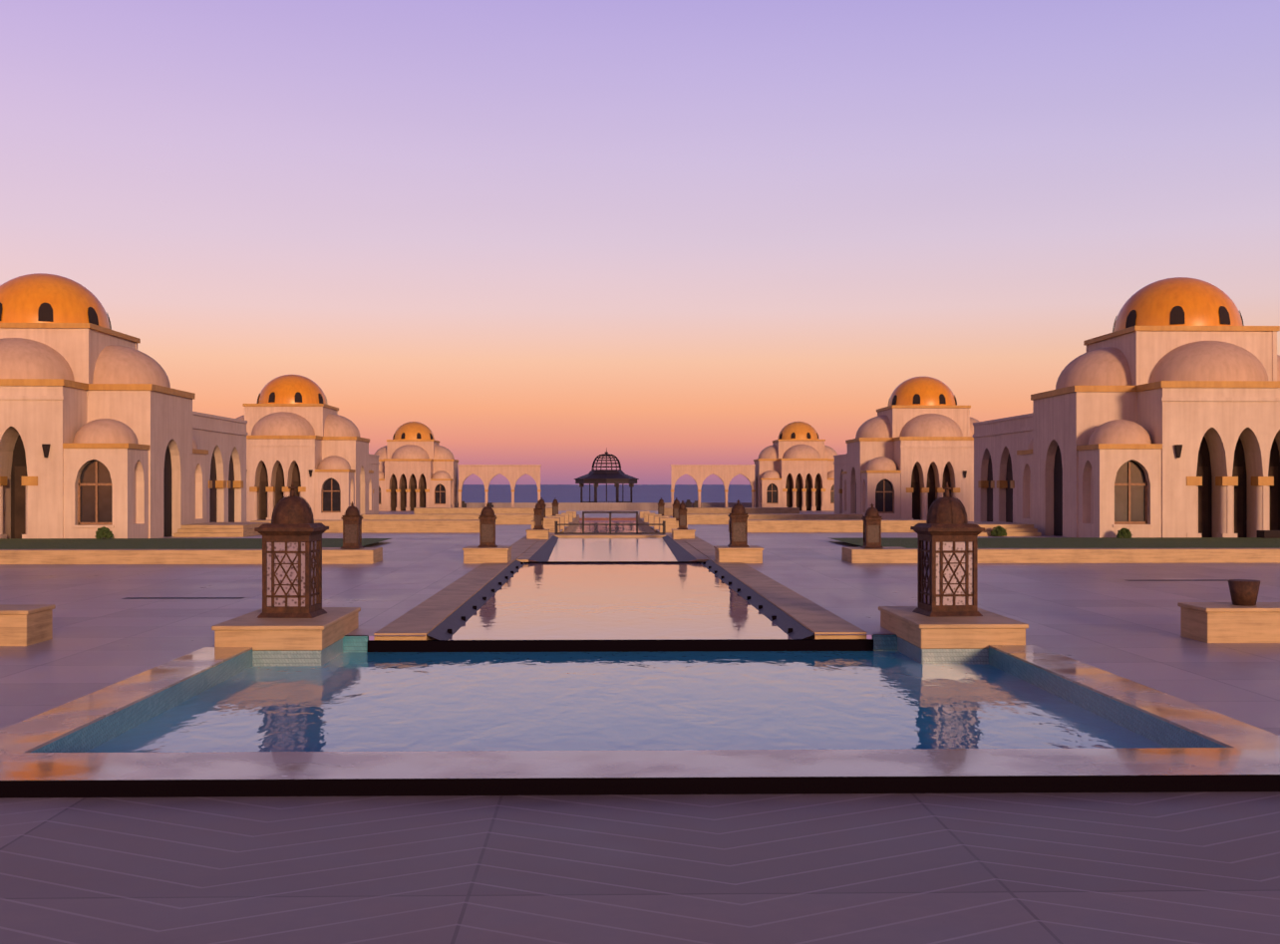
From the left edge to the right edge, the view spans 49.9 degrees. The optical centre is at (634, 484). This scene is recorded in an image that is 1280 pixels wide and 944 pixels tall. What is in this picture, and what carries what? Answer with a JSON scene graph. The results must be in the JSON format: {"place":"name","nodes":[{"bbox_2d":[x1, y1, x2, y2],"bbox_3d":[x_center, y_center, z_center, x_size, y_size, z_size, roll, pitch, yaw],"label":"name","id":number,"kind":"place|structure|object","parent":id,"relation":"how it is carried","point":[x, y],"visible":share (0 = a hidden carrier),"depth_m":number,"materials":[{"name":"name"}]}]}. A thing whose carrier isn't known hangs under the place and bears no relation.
{"place":"outdoors","nodes":[
{"label":"outdoors","id":0,"kind":"place"},
{"bbox_2d":[530,520,535,529],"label":"plinth","id":1,"kind":"structure","parent":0,"point":[532,523],"depth_m":57.88,"materials":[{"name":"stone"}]},
{"bbox_2d":[539,497,546,517],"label":"lantern","id":2,"kind":"object","parent":1,"relation":"on","point":[541,500],"visible":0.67,"depth_m":58.23,"materials":[{"name":"brown metal"}]},
{"bbox_2d":[461,484,751,502],"bbox_3d":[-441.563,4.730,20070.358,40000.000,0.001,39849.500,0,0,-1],"label":"sea","id":3,"kind":"structure","parent":0,"point":[571,492],"depth_m":771.18,"materials":[{"name":"liquid"}]},
{"bbox_2d":[571,520,645,532],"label":"pool water","id":4,"kind":"structure","parent":0,"point":[605,528],"depth_m":75.68,"materials":[{"name":"liquid"}]},
{"bbox_2d":[0,774,1279,943],"bbox_3d":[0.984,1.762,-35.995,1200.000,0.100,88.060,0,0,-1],"label":"pavement","id":5,"kind":"structure","parent":0,"point":[1123,859],"depth_m":6.62,"materials":[{"name":"grey stone"}]},
{"bbox_2d":[0,510,1279,780],"bbox_3d":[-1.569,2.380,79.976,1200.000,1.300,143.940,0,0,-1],"label":"plaza ground","id":6,"kind":"structure","parent":0,"point":[1111,618],"depth_m":20.32,"materials":[{"name":"beige stone"}]},
{"bbox_2d":[0,604,55,645],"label":"plinth","id":7,"kind":"structure","parent":6,"relation":"on","point":[25,624],"depth_m":14.79,"materials":[{"name":"stone"}]},
{"bbox_2d":[0,273,208,538],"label":"domed building","id":8,"kind":"structure","parent":6,"relation":"on","point":[96,422],"depth_m":43.27,"materials":[{"name":"beige paint"}]},
{"bbox_2d":[0,538,391,564],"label":"long planter","id":9,"kind":"object","parent":6,"relation":"on","point":[131,551],"visible":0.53,"depth_m":30.03,"materials":[{"name":"stone"}]},
{"bbox_2d":[95,526,113,539],"bbox_3d":[-15.912,1.440,41.213,0.565,0.431,0.602,0,0,-1],"label":"shrub","id":10,"kind":"object","parent":9,"relation":"on","point":[103,532],"visible":1,"depth_m":41.12,"materials":[{"name":"green plant"}]},
{"bbox_2d":[340,501,363,548],"bbox_3d":[-6.316,0.901,30.730,0.458,1.039,0.458,0,0,-1],"label":"lantern","id":11,"kind":"object","parent":9,"relation":"on","point":[352,517],"visible":1,"depth_m":30.59,"materials":[{"name":"brown metal"}]},
{"bbox_2d":[192,411,248,522],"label":"wing","id":12,"kind":"structure","parent":6,"relation":"on","point":[221,440],"depth_m":58.89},
{"bbox_2d":[173,522,270,537],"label":"steps","id":13,"kind":"structure","parent":6,"relation":"on","point":[223,529],"depth_m":46.23,"materials":[{"name":"stone"}]},
{"bbox_2d":[211,607,360,665],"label":"plinth","id":14,"kind":"structure","parent":6,"relation":"on","point":[284,641],"depth_m":14.49,"materials":[{"name":"stone"}]},
{"bbox_2d":[254,480,328,618],"bbox_3d":[-3.893,0.723,15.630,0.662,1.525,0.662,0,0,2],"label":"lantern","id":15,"kind":"object","parent":14,"relation":"on","point":[291,532],"visible":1,"depth_m":15.39,"materials":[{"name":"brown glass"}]},
{"bbox_2d":[236,374,373,521],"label":"domed building","id":16,"kind":"structure","parent":6,"relation":"on","point":[308,441],"depth_m":79.83,"materials":[{"name":"beige paint"}]},
{"bbox_2d":[368,454,379,514],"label":"wall","id":17,"kind":"structure","parent":6,"relation":"on","point":[374,463],"depth_m":101.97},
{"bbox_2d":[250,507,552,532],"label":"wall","id":18,"kind":"structure","parent":6,"relation":"on","point":[443,519],"depth_m":69.69,"materials":[{"name":"stone"}]},
{"bbox_2d":[374,421,458,511],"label":"domed building","id":19,"kind":"structure","parent":6,"relation":"on","point":[419,466],"depth_m":135.10,"materials":[{"name":"beige"}]},
{"bbox_2d":[462,545,512,563],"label":"plinth","id":20,"kind":"structure","parent":6,"relation":"on","point":[477,554],"depth_m":30.10,"materials":[{"name":"stone"}]},
{"bbox_2d":[477,502,497,547],"bbox_3d":[-3.283,0.893,30.647,0.438,0.994,0.438,0,0,-1],"label":"lantern","id":21,"kind":"object","parent":20,"relation":"on","point":[487,517],"visible":1,"depth_m":30.51,"materials":[{"name":"brown metal"}]},
{"bbox_2d":[458,464,541,507],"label":"arch screen","id":22,"kind":"object","parent":6,"relation":"on","point":[487,474],"visible":0.98,"depth_m":136.69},
{"bbox_2d":[525,529,550,539],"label":"plinth","id":23,"kind":"structure","parent":6,"relation":"on","point":[538,533],"depth_m":43.40,"materials":[{"name":"stone"}]},
{"bbox_2d":[533,500,544,529],"bbox_3d":[-3.073,0.963,43.804,0.349,0.935,0.349,0,0,6],"label":"lantern","id":24,"kind":"object","parent":23,"relation":"on","point":[538,511],"visible":1,"depth_m":43.70,"materials":[{"name":"brown metal"}]},
{"bbox_2d":[457,499,751,520],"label":"quay wall","id":25,"kind":"structure","parent":6,"relation":"on","point":[609,505],"depth_m":149.91,"materials":[{"name":"stone"}]},
{"bbox_2d":[574,449,639,502],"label":"gazebo","id":26,"kind":"object","parent":25,"relation":"on","point":[615,478],"visible":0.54,"depth_m":155.87,"materials":[{"name":"grey metal"}]},
{"bbox_2d":[591,453,621,470],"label":"gazebo dome","id":27,"kind":"structure","parent":26,"relation":"attached to","point":[606,460],"depth_m":157.01,"materials":[{"name":"black metal"}]},
{"bbox_2d":[0,514,1279,780],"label":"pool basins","id":28,"kind":"object","parent":6,"relation":"in","point":[56,744],"visible":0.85,"depth_m":9.63,"materials":[{"name":"stone"}]},
{"bbox_2d":[543,511,675,534],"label":"steps","id":29,"kind":"structure","parent":28,"relation":"on","point":[663,524],"depth_m":51.90,"materials":[{"name":"stone"}]},
{"bbox_2d":[548,537,676,561],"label":"pool water","id":30,"kind":"structure","parent":28,"relation":"in","point":[611,548],"depth_m":38.14,"materials":[{"name":"liquid"}]},
{"bbox_2d":[448,563,792,639],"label":"pool water","id":31,"kind":"structure","parent":28,"relation":"in","point":[612,601],"depth_m":20.28,"materials":[{"name":"liquid"}]},
{"bbox_2d":[86,650,1168,752],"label":"pool water","id":32,"kind":"structure","parent":28,"relation":"in","point":[584,701],"depth_m":11.82,"materials":[{"name":"blue liquid"}]},
{"bbox_2d":[713,545,763,563],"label":"plinth","id":33,"kind":"structure","parent":28,"relation":"on","point":[750,554],"depth_m":30.22,"materials":[{"name":"stone"}]},
{"bbox_2d":[727,499,749,547],"bbox_3d":[2.315,0.860,30.770,0.468,1.060,0.468,0,0,-1],"label":"lantern","id":34,"kind":"object","parent":33,"relation":"on","point":[738,515],"visible":1,"depth_m":30.62,"materials":[{"name":"brown metal"}]},
{"bbox_2d":[878,606,1028,663],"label":"plinth","id":35,"kind":"structure","parent":28,"relation":"on","point":[955,640],"depth_m":14.65,"materials":[{"name":"stone"}]},
{"bbox_2d":[910,481,984,617],"bbox_3d":[3.585,0.727,15.794,0.659,1.517,0.659,0,0,-6],"label":"lantern","id":36,"kind":"object","parent":35,"relation":"on","point":[947,558],"visible":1,"depth_m":15.56,"materials":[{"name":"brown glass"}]},
{"bbox_2d":[121,579,1228,599],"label":"drain covers","id":37,"kind":"object","parent":6,"relation":"in","point":[243,597],"visible":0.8,"depth_m":20.99,"materials":[{"name":"black metal"}]},
{"bbox_2d":[675,520,687,529],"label":"plinth","id":38,"kind":"structure","parent":6,"relation":"on","point":[677,523],"depth_m":58.02,"materials":[{"name":"stone"}]},
{"bbox_2d":[671,498,679,520],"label":"lantern","id":39,"kind":"object","parent":38,"relation":"on","point":[676,505],"visible":0.77,"depth_m":58.35,"materials":[{"name":"brown metal"}]},
{"bbox_2d":[670,529,695,539],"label":"plinth","id":40,"kind":"structure","parent":6,"relation":"on","point":[682,533],"depth_m":43.50,"materials":[{"name":"stone"}]},
{"bbox_2d":[676,500,687,529],"bbox_3d":[1.526,0.967,43.906,0.349,0.928,0.349,0,0,-1],"label":"lantern","id":41,"kind":"object","parent":40,"relation":"on","point":[682,509],"visible":1,"depth_m":43.79,"materials":[{"name":"brown metal"}]},
{"bbox_2d":[670,464,755,507],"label":"arch screen","id":42,"kind":"object","parent":6,"relation":"on","point":[700,474],"visible":0.96,"depth_m":137.16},
{"bbox_2d":[663,507,926,532],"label":"wall","id":43,"kind":"structure","parent":6,"relation":"on","point":[777,519],"depth_m":53.00,"materials":[{"name":"stone"}]},
{"bbox_2d":[753,421,837,510],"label":"domed building","id":44,"kind":"structure","parent":6,"relation":"on","point":[795,466],"depth_m":135.96,"materials":[{"name":"beige"}]},
{"bbox_2d":[833,453,847,513],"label":"wall","id":45,"kind":"structure","parent":6,"relation":"on","point":[840,463],"depth_m":102.16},
{"bbox_2d":[841,376,978,521],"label":"domed building","id":46,"kind":"structure","parent":6,"relation":"on","point":[910,451],"depth_m":80.58,"materials":[{"name":"beige paint"}]},
{"bbox_2d":[972,413,1032,523],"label":"wing","id":47,"kind":"structure","parent":6,"relation":"on","point":[999,444],"depth_m":58.92,"materials":[{"name":"beige paint"}]},
{"bbox_2d":[967,521,1041,536],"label":"steps","id":48,"kind":"structure","parent":6,"relation":"on","point":[1017,529],"depth_m":46.67,"materials":[{"name":"stone"}]},
{"bbox_2d":[831,537,1279,563],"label":"long planter","id":49,"kind":"object","parent":6,"relation":"on","point":[1093,549],"visible":0.71,"depth_m":30.47,"materials":[{"name":"stone"}]},
{"bbox_2d":[861,503,883,548],"bbox_3d":[5.341,0.920,30.987,0.442,1.001,0.442,0,0,-1],"label":"lantern","id":50,"kind":"object","parent":49,"relation":"on","point":[871,518],"visible":1,"depth_m":30.85,"materials":[{"name":"brown metal"}]},
{"bbox_2d":[990,525,1006,536],"bbox_3d":[12.178,1.567,46.046,0.582,0.423,0.579,0,0,-1],"label":"shrub","id":51,"kind":"object","parent":49,"relation":"on","point":[998,530],"visible":0.98,"depth_m":45.93,"materials":[{"name":"green plant"}]},
{"bbox_2d":[1116,527,1132,538],"bbox_3d":[14.875,1.475,41.805,0.500,0.356,0.521,0,0,-1],"label":"shrub","id":52,"kind":"object","parent":49,"relation":"on","point":[1123,532],"visible":1,"depth_m":41.68,"materials":[{"name":"green plant"}]},
{"bbox_2d":[1016,277,1279,537],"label":"domed building","id":53,"kind":"structure","parent":6,"relation":"on","point":[1156,413],"depth_m":43.56,"materials":[{"name":"beige paint"}]},
{"bbox_2d":[1177,602,1279,642],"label":"plinth","id":54,"kind":"structure","parent":6,"relation":"on","point":[1220,622],"depth_m":15.02,"materials":[{"name":"stone"}]},
{"bbox_2d":[1228,579,1260,606],"bbox_3d":[6.805,1.208,15.365,0.340,0.275,0.340,0,0,-1],"label":"pot","id":55,"kind":"object","parent":54,"relation":"on","point":[1243,592],"visible":1,"depth_m":15.25,"materials":[{"name":"brown ceramic"}]},
{"bbox_2d":[1256,530,1279,538],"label":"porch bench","id":56,"kind":"object","parent":6,"relation":"on","point":[1268,533],"visible":0.56,"depth_m":41.90,"materials":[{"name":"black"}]},
{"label":"plinth","id":57,"kind":"object","parent":6,"relation":"on","visible":0},
{"bbox_2d":[551,498,559,515],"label":"lantern","id":58,"kind":"object","parent":57,"relation":"on","point":[554,503],"visible":0.96,"depth_m":74.20,"materials":[{"name":"brown metal"}]},
{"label":"plinth","id":59,"kind":"object","parent":6,"relation":"on","visible":0},
{"bbox_2d":[657,497,664,515],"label":"lantern","id":60,"kind":"object","parent":59,"relation":"on","point":[661,502],"visible":0.98,"depth_m":74.34,"materials":[{"name":"brown metal"}]},
{"bbox_2d":[0,0,1279,639],"label":"sky","id":61,"kind":"structure","parent":0,"point":[556,235],"materials":[{"name":"purple"}]}
]}

